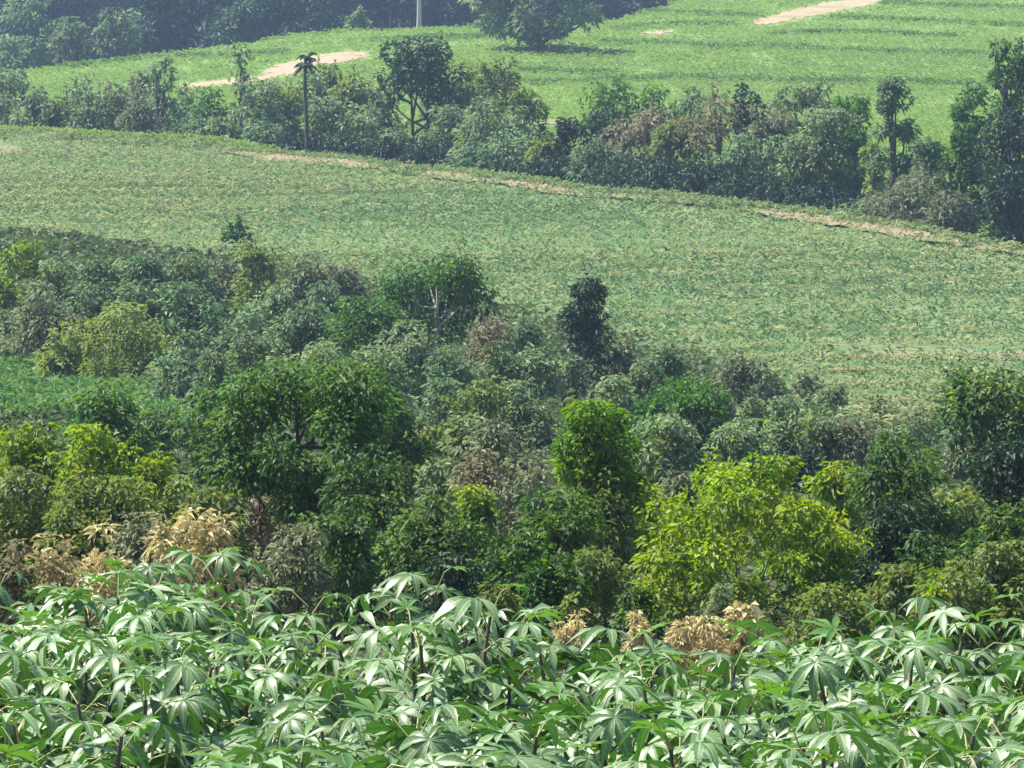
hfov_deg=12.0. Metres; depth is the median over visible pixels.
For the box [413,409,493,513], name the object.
shrub
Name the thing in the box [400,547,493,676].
bush
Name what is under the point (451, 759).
cassava plant
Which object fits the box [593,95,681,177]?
shrub
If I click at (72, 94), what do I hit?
shrub
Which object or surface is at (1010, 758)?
cassava plant
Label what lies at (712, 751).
cassava plant
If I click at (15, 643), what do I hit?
cassava plant
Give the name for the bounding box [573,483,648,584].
bush
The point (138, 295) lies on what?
shrub
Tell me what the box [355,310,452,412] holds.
shrub
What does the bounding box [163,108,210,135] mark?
shrub
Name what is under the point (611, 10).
tree
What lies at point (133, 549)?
bush
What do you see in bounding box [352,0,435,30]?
tree
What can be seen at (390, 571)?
bush
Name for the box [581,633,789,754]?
cassava plant
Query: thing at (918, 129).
tree
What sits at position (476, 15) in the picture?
tree
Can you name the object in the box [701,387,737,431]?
shrub
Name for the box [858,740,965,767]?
cassava plant
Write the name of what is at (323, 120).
shrub
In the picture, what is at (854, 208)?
shrub
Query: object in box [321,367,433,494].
tree
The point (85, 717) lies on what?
cassava plant
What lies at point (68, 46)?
tree
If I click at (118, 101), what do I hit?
shrub
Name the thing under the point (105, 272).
shrub
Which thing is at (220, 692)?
cassava plant
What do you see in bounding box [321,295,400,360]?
tree
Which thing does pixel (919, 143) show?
tree
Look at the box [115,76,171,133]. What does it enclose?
shrub
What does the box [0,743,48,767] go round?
cassava plant
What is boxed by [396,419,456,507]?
bush
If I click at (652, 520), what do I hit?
bush
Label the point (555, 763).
cassava plant
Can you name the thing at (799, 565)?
bush
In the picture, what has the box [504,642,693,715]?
cassava plant
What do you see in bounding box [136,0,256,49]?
tree
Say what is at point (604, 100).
tree
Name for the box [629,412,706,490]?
shrub
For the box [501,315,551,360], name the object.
shrub
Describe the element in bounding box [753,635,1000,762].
cassava plant
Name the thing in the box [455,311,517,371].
shrub
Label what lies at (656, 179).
shrub
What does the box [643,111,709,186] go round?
shrub
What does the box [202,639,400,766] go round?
cassava plant
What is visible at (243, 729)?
cassava plant
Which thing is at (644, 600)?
bush
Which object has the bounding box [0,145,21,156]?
dirt patch
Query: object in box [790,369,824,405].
shrub
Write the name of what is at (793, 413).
shrub
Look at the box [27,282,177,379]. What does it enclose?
shrub
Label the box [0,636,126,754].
cassava plant
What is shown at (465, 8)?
tree
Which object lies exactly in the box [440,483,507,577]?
bush
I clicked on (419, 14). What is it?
pole
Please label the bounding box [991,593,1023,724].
cassava plant
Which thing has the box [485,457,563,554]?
bush
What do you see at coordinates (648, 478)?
bush
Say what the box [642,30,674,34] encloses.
dirt patch
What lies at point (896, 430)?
shrub
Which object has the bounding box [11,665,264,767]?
cassava plant
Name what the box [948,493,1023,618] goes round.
bush
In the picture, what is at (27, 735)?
cassava plant
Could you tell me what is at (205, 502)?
bush
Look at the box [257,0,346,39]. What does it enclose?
tree
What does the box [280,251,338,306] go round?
shrub
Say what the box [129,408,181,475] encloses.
bush
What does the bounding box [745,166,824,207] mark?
shrub
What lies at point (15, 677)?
cassava plant
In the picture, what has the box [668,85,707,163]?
tree
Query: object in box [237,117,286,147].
shrub
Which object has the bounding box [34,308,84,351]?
shrub
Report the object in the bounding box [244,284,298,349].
shrub
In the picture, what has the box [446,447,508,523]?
bush
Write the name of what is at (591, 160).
shrub
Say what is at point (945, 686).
cassava plant
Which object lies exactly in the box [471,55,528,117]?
shrub
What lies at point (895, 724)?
cassava plant
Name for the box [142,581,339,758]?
cassava plant
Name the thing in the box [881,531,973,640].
bush
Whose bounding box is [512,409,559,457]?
shrub
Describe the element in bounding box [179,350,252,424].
shrub
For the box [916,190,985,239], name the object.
shrub
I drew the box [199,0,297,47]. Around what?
tree
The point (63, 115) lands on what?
shrub
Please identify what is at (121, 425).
bush
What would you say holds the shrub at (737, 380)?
on the ground at (912, 346)
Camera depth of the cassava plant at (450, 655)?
19.60 m
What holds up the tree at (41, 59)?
on the ground at (912, 346)
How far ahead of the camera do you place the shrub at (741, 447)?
83.53 m
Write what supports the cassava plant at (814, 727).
on the ground at (912, 346)
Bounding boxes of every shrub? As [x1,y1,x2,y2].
[0,95,23,126]
[0,239,45,288]
[0,276,24,313]
[0,283,74,357]
[0,307,32,349]
[0,338,35,355]
[0,538,41,647]
[8,85,61,127]
[19,533,99,629]
[21,238,85,316]
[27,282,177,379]
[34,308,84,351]
[38,96,79,127]
[56,71,101,122]
[60,255,129,319]
[62,523,141,657]
[64,282,117,350]
[67,90,117,132]
[94,79,145,131]
[108,271,168,356]
[109,252,179,321]
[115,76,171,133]
[125,68,166,131]
[125,511,196,656]
[141,321,209,404]
[141,353,178,379]
[146,413,180,443]
[148,281,228,362]
[155,83,208,132]
[160,251,226,324]
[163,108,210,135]
[171,507,247,627]
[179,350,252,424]
[187,302,264,380]
[190,86,238,134]
[195,110,251,139]
[199,254,238,309]
[220,214,257,253]
[221,325,292,401]
[226,79,288,139]
[227,236,293,317]
[227,490,305,580]
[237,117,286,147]
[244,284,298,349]
[245,522,342,647]
[253,80,319,138]
[259,347,300,427]
[260,299,335,377]
[271,61,334,132]
[271,121,339,152]
[278,337,347,445]
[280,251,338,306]
[299,94,376,145]
[303,52,358,116]
[303,280,346,324]
[314,134,371,157]
[316,313,345,346]
[323,260,369,306]
[325,58,386,143]
[329,109,386,157]
[337,340,418,436]
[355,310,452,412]
[360,86,410,145]
[360,132,404,160]
[369,121,419,160]
[374,371,412,438]
[392,130,461,166]
[400,371,426,401]
[409,93,455,152]
[410,373,469,451]
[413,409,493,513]
[418,104,493,163]
[418,345,484,416]
[424,59,497,138]
[439,141,509,170]
[439,376,510,454]
[445,97,533,171]
[453,77,511,136]
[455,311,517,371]
[459,419,548,517]
[462,339,531,406]
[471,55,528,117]
[474,131,536,176]
[486,377,554,451]
[497,105,539,152]
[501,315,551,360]
[503,86,551,153]
[510,341,567,408]
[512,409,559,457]
[518,133,571,180]
[522,147,581,181]
[541,355,588,408]
[548,608,590,714]
[560,137,624,186]
[572,108,621,181]
[587,154,662,192]
[587,338,640,395]
[587,375,642,447]
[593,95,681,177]
[618,354,675,416]
[619,610,655,691]
[621,157,701,195]
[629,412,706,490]
[642,342,691,389]
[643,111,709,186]
[660,615,729,701]
[664,154,744,197]
[679,414,733,482]
[700,418,771,490]
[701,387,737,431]
[707,167,779,204]
[708,129,775,191]
[711,349,781,416]
[718,600,766,710]
[733,386,780,448]
[739,103,800,194]
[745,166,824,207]
[745,362,790,403]
[751,430,822,500]
[761,133,830,194]
[762,395,830,459]
[785,178,868,214]
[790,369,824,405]
[792,416,852,482]
[795,108,864,207]
[810,384,849,419]
[822,417,887,478]
[832,198,860,220]
[854,192,900,221]
[862,390,895,433]
[864,423,909,461]
[865,155,955,231]
[903,407,944,453]
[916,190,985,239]
[928,382,952,411]
[939,442,980,489]
[976,164,1023,248]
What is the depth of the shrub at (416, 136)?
259.14 m
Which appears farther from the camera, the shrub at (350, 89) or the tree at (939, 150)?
the shrub at (350, 89)
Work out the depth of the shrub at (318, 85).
281.72 m
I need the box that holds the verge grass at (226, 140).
[0,125,278,152]
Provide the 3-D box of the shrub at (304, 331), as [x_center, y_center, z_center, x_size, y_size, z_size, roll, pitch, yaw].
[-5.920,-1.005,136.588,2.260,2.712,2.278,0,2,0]
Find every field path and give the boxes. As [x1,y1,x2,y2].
[212,147,1023,253]
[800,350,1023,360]
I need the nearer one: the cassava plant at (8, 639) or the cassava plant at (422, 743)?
the cassava plant at (422, 743)
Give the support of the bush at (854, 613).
on the ground at (912, 346)
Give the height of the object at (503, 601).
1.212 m
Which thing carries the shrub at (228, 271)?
on the ground at (912, 346)
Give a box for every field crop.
[0,132,1023,443]
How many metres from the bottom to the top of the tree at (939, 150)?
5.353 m
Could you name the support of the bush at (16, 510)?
on the ground at (912, 346)
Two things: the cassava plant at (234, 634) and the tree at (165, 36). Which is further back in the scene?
the tree at (165, 36)
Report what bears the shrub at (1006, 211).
on the ground at (912, 346)
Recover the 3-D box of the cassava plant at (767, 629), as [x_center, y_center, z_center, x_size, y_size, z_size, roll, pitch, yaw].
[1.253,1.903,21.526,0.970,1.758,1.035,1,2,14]
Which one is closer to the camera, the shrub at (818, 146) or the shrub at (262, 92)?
the shrub at (818, 146)
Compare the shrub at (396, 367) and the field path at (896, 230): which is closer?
the shrub at (396, 367)
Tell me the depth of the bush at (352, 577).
43.96 m
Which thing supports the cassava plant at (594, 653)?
on the ground at (912, 346)
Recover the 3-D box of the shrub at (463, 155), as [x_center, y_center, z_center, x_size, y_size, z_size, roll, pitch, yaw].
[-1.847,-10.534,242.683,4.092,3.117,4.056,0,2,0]
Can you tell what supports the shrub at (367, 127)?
on the ground at (912, 346)
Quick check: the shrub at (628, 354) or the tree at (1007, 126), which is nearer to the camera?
the shrub at (628, 354)
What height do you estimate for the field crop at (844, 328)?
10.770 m
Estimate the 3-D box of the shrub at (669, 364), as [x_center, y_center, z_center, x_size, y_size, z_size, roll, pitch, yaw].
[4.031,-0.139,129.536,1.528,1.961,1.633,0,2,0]
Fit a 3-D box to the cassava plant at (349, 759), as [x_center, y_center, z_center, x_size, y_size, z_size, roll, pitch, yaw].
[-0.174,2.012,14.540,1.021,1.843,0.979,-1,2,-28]
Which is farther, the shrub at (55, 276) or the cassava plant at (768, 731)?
the shrub at (55, 276)
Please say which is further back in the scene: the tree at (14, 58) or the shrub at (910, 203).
the tree at (14, 58)
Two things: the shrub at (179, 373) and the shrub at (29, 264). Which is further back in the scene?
the shrub at (29, 264)
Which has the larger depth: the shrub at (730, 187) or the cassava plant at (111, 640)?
the shrub at (730, 187)
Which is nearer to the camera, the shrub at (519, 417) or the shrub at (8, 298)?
the shrub at (519, 417)
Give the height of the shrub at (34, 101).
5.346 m
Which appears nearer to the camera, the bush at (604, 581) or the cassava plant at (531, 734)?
the cassava plant at (531, 734)
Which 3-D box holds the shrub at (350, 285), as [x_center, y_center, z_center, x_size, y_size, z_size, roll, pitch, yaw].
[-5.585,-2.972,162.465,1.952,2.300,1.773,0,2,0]
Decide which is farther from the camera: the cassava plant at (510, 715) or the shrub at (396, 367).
the shrub at (396, 367)
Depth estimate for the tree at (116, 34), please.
430.69 m
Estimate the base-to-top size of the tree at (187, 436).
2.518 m
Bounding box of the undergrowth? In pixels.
[0,120,1023,722]
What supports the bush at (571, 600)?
on the ground at (912, 346)
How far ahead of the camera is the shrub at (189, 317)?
141.62 m
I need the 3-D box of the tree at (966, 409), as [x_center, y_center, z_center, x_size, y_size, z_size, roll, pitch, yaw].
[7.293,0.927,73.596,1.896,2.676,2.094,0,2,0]
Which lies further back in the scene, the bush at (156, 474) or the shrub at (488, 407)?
the shrub at (488, 407)
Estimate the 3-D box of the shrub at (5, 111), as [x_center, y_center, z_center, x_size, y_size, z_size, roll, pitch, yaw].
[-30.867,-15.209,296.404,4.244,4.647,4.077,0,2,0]
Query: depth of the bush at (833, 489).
56.99 m
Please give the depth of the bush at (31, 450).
60.00 m
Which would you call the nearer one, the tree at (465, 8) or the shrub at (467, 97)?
the shrub at (467, 97)
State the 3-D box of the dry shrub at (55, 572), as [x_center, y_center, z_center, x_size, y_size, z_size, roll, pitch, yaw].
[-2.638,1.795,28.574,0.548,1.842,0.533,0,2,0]
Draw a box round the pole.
[416,0,421,27]
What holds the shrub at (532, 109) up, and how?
on the ground at (912, 346)
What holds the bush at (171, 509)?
on the ground at (912, 346)
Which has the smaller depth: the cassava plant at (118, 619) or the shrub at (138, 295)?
the cassava plant at (118, 619)
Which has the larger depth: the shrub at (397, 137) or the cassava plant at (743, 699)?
the shrub at (397, 137)
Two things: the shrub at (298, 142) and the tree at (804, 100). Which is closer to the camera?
the tree at (804, 100)
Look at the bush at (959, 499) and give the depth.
51.98 m
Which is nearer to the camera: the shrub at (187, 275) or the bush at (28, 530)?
the bush at (28, 530)
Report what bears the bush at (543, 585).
on the ground at (912, 346)
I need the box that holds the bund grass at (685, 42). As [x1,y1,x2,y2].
[55,0,1023,88]
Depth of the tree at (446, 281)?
135.67 m
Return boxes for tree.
[0,0,67,71]
[0,0,99,69]
[0,37,36,72]
[0,66,31,111]
[19,1,103,56]
[46,16,94,68]
[78,0,193,59]
[90,7,143,61]
[126,0,197,55]
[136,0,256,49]
[143,55,180,129]
[160,367,261,486]
[188,0,263,48]
[192,337,403,591]
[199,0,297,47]
[222,43,258,125]
[253,0,375,42]
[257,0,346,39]
[289,0,375,33]
[291,52,319,149]
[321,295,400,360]
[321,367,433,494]
[348,0,466,30]
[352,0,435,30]
[369,31,469,145]
[369,233,501,375]
[386,0,474,30]
[432,0,509,28]
[454,3,543,22]
[457,0,605,50]
[477,0,585,27]
[540,0,634,22]
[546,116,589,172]
[551,262,629,395]
[577,74,645,146]
[594,0,650,20]
[631,84,679,150]
[631,376,736,447]
[632,0,682,13]
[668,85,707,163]
[672,80,749,174]
[728,82,767,151]
[765,78,836,153]
[827,93,873,168]
[835,125,873,201]
[839,411,967,560]
[855,137,887,208]
[863,76,914,210]
[884,116,932,216]
[899,135,947,215]
[919,141,956,215]
[933,122,991,233]
[933,356,1023,503]
[947,80,993,233]
[971,106,1023,200]
[985,37,1023,161]
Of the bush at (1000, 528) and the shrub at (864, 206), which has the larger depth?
the shrub at (864, 206)
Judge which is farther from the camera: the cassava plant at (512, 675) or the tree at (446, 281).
the tree at (446, 281)
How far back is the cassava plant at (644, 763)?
14.67 m
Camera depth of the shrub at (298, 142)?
262.27 m
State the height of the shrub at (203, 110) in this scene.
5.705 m
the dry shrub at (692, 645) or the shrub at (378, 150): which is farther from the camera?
the shrub at (378, 150)
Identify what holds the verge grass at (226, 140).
on the ground at (912, 346)
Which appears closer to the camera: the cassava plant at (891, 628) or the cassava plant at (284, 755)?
the cassava plant at (284, 755)
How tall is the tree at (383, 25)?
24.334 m
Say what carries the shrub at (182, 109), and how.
on the ground at (912, 346)
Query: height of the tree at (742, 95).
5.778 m
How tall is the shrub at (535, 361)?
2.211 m
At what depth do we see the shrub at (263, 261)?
159.67 m
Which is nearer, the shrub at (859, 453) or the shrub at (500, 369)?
the shrub at (859, 453)
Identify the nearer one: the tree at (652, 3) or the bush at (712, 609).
the bush at (712, 609)
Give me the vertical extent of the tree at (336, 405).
2.904 m
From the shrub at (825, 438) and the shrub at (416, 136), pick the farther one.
the shrub at (416, 136)
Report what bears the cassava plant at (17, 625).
on the ground at (912, 346)
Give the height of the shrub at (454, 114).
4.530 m
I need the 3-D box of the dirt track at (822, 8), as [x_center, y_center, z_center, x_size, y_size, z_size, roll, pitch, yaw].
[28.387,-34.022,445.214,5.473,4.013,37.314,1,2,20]
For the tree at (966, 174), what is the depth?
199.72 m
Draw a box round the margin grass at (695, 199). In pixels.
[0,129,1023,257]
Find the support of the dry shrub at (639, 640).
on the ground at (912, 346)
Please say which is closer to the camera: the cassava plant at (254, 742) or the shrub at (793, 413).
the cassava plant at (254, 742)
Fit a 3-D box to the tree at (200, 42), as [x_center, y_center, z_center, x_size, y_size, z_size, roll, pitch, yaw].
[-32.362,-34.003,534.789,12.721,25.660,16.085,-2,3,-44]
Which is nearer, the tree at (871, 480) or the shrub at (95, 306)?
the tree at (871, 480)
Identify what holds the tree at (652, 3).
on the ground at (912, 346)
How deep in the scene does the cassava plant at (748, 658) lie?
20.78 m
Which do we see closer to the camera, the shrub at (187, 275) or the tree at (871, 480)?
the tree at (871, 480)
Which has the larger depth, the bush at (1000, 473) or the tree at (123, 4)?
the tree at (123, 4)
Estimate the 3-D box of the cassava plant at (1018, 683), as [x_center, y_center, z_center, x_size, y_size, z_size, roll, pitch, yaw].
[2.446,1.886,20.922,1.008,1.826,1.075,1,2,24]
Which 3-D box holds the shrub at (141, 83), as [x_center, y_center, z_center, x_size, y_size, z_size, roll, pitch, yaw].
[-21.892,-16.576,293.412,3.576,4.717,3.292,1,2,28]
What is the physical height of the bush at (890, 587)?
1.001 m
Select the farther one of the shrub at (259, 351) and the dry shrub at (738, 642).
the shrub at (259, 351)
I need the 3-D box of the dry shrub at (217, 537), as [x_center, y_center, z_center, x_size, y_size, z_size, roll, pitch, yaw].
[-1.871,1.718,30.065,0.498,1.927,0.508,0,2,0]
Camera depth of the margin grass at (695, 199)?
225.34 m
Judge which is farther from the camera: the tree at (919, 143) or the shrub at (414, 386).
the tree at (919, 143)
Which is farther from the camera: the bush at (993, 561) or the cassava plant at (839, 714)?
the bush at (993, 561)
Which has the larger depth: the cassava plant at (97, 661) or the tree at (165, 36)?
the tree at (165, 36)
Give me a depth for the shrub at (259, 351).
123.71 m
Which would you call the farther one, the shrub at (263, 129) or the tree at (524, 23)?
the tree at (524, 23)
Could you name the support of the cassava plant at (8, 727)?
on the ground at (912, 346)
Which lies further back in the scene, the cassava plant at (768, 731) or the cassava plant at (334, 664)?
the cassava plant at (334, 664)
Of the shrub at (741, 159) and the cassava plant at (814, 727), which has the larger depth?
the shrub at (741, 159)
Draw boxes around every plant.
[0,565,139,657]
[0,605,155,704]
[0,609,59,677]
[0,620,36,761]
[0,627,75,758]
[0,631,179,761]
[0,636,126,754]
[0,660,34,710]
[0,698,64,767]
[0,698,158,767]
[0,701,186,767]
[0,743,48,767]
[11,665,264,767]
[15,595,229,732]
[31,707,196,767]
[35,567,234,694]
[43,623,270,764]
[97,546,292,745]
[109,631,362,767]
[132,617,313,761]
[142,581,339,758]
[142,640,348,765]
[181,747,432,767]
[194,726,379,767]
[201,639,397,749]
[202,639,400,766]
[220,695,423,763]
[249,565,470,765]
[262,697,479,767]
[263,720,398,767]
[281,610,523,760]
[304,750,482,767]
[324,583,549,760]
[340,697,589,767]
[368,720,553,765]
[372,603,567,747]
[399,657,610,767]
[414,750,515,767]
[424,698,644,767]
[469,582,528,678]
[482,723,665,767]
[483,621,688,767]
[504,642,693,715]
[506,700,639,766]
[527,679,759,767]
[562,740,672,767]
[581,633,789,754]
[594,650,805,764]
[617,714,781,767]
[665,688,910,766]
[674,650,840,743]
[687,619,856,722]
[729,647,901,752]
[732,681,943,766]
[740,663,929,760]
[744,699,960,767]
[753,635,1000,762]
[753,711,1023,767]
[792,695,1023,767]
[801,605,1012,762]
[855,584,1023,723]
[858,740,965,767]
[862,715,1023,767]
[885,695,1021,767]
[897,649,1023,741]
[931,751,1023,767]
[961,715,1023,763]
[988,641,1023,731]
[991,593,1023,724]
[991,660,1023,746]
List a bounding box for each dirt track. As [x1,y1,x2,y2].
[176,52,370,86]
[754,0,880,24]
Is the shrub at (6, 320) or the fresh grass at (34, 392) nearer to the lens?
the fresh grass at (34, 392)
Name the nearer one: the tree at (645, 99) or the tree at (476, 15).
the tree at (645, 99)
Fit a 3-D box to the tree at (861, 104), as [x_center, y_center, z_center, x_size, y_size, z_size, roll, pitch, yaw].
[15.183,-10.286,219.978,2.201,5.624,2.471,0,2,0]
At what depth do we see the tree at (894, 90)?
208.63 m
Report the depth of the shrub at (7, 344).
143.16 m
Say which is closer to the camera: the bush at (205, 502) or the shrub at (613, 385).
the bush at (205, 502)
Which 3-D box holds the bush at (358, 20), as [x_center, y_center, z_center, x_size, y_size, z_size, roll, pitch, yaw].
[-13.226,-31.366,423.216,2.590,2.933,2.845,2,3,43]
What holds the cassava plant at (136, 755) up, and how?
on the ground at (912, 346)
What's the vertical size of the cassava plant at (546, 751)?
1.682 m
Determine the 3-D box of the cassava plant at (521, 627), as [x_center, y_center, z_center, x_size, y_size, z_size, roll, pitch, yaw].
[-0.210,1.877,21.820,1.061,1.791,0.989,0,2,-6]
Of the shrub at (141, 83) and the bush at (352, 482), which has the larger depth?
the shrub at (141, 83)
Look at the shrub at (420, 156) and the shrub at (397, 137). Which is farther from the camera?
the shrub at (397, 137)
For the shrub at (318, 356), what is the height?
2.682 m
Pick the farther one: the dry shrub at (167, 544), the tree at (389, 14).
the tree at (389, 14)
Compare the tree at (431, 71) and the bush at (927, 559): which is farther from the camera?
the tree at (431, 71)
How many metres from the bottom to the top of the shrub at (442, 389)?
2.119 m
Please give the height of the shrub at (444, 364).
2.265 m
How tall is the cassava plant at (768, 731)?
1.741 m
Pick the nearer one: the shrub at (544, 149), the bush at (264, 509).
the bush at (264, 509)
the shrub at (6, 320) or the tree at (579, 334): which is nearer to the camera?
the tree at (579, 334)
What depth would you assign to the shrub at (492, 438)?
70.97 m
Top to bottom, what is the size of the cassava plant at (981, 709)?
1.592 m
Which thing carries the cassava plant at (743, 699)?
on the ground at (912, 346)
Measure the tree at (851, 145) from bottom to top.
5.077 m
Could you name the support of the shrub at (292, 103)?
on the ground at (912, 346)
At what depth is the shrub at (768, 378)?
126.39 m
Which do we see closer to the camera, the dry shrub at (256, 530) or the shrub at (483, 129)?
the dry shrub at (256, 530)
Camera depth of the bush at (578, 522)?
44.48 m
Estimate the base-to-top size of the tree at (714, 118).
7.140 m
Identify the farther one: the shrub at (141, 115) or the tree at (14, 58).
the tree at (14, 58)
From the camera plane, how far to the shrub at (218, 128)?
272.93 m
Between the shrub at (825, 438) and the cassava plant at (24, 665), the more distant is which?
the shrub at (825, 438)
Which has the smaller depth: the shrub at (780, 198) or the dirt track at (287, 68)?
the shrub at (780, 198)
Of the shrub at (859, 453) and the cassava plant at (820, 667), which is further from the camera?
the shrub at (859, 453)
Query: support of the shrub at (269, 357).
on the ground at (912, 346)
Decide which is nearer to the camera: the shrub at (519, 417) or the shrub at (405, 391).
the shrub at (519, 417)
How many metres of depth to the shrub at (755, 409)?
105.41 m
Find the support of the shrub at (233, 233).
on the ground at (912, 346)
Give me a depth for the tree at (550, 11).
487.05 m
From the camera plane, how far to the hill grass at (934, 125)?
391.89 m
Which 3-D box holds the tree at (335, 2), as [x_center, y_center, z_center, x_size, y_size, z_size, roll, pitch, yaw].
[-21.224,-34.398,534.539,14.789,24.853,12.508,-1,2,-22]
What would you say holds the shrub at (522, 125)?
on the ground at (912, 346)
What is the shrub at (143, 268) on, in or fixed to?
on the ground at (912, 346)
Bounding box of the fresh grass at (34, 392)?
[0,350,190,426]
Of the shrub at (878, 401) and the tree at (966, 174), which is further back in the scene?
the tree at (966, 174)
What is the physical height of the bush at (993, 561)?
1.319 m
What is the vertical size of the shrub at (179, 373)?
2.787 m
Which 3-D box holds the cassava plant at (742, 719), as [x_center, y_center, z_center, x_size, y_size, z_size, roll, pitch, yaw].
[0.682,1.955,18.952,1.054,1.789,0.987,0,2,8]
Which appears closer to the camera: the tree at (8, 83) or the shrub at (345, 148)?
the shrub at (345, 148)
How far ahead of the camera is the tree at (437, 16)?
481.47 m
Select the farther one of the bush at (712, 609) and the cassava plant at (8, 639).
the bush at (712, 609)
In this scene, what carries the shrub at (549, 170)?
on the ground at (912, 346)
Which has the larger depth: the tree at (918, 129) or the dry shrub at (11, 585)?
the tree at (918, 129)
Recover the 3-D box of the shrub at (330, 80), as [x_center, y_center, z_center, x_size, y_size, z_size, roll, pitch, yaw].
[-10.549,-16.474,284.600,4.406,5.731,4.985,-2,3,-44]
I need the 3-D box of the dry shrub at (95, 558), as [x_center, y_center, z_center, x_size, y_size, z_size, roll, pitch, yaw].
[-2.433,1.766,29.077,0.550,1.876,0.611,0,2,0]
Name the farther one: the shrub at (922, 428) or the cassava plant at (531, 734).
the shrub at (922, 428)
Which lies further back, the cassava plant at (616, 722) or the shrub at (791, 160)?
the shrub at (791, 160)
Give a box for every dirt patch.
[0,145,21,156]
[541,120,562,124]
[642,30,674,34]
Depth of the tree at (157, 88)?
286.51 m
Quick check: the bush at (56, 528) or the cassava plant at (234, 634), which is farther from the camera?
the bush at (56, 528)
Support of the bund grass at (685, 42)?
on the ground at (912, 346)
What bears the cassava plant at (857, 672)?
on the ground at (912, 346)
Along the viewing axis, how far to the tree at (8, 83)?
308.78 m
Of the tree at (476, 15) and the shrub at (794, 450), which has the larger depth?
the tree at (476, 15)
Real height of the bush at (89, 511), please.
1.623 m
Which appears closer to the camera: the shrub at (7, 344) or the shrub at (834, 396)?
the shrub at (834, 396)
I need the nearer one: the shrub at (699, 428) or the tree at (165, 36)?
the shrub at (699, 428)
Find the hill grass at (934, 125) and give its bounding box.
[0,0,1023,236]
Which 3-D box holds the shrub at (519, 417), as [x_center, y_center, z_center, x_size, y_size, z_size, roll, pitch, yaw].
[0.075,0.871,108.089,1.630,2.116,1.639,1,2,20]
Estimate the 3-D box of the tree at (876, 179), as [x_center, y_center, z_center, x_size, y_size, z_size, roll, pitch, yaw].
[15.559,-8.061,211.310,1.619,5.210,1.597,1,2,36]
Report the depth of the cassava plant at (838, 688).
20.21 m
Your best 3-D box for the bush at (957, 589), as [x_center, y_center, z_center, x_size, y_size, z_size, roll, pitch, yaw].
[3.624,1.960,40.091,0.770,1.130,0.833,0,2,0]
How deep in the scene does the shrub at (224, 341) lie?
134.00 m
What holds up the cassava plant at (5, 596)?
on the ground at (912, 346)
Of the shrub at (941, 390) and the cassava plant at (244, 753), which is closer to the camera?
the cassava plant at (244, 753)
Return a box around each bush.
[0,421,66,528]
[0,465,77,606]
[0,496,39,583]
[24,509,101,607]
[38,475,156,591]
[42,423,141,533]
[56,380,156,510]
[99,512,190,622]
[119,441,189,514]
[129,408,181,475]
[131,474,207,551]
[161,487,255,608]
[222,447,297,548]
[285,494,394,641]
[314,443,428,604]
[343,5,372,31]
[368,507,435,627]
[384,488,495,620]
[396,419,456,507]
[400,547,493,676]
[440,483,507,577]
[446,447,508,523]
[468,528,561,655]
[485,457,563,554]
[511,487,629,622]
[514,544,597,655]
[535,399,661,573]
[542,592,584,691]
[562,546,634,641]
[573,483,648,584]
[609,588,669,700]
[620,482,664,555]
[628,408,879,624]
[644,443,684,484]
[656,470,715,545]
[692,582,750,689]
[776,581,875,677]
[806,460,874,569]
[844,499,935,628]
[859,561,929,661]
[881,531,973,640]
[909,555,999,671]
[915,566,953,673]
[924,484,997,563]
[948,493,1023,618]
[960,529,1023,664]
[966,441,1023,536]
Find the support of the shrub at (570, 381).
on the ground at (912, 346)
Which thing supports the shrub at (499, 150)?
on the ground at (912, 346)
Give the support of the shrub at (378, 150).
on the ground at (912, 346)
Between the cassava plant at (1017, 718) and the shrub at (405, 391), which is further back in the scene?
the shrub at (405, 391)
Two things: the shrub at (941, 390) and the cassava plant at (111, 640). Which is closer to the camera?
the cassava plant at (111, 640)
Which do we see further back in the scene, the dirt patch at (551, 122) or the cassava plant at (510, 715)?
the dirt patch at (551, 122)
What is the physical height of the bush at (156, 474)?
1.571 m
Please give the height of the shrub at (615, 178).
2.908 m
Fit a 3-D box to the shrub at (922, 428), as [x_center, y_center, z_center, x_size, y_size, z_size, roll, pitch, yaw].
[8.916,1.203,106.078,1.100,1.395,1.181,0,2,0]
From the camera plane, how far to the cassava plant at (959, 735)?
16.72 m
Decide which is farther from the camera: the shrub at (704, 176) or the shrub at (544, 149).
the shrub at (544, 149)
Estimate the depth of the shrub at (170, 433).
110.64 m
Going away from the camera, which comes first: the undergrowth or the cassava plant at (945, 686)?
the cassava plant at (945, 686)
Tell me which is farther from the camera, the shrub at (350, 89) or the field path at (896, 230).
the shrub at (350, 89)
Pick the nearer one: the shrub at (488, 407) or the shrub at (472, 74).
the shrub at (488, 407)
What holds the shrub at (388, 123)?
on the ground at (912, 346)
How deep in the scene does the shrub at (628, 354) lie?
130.33 m
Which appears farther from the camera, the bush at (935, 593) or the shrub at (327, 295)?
the shrub at (327, 295)
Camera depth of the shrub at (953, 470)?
85.50 m
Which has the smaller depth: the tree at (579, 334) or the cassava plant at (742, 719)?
the cassava plant at (742, 719)
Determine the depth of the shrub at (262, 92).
273.96 m
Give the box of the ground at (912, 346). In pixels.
[0,0,1023,760]
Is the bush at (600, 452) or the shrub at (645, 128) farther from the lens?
the shrub at (645, 128)
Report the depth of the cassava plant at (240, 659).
21.73 m
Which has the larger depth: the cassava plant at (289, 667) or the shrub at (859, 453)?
the shrub at (859, 453)

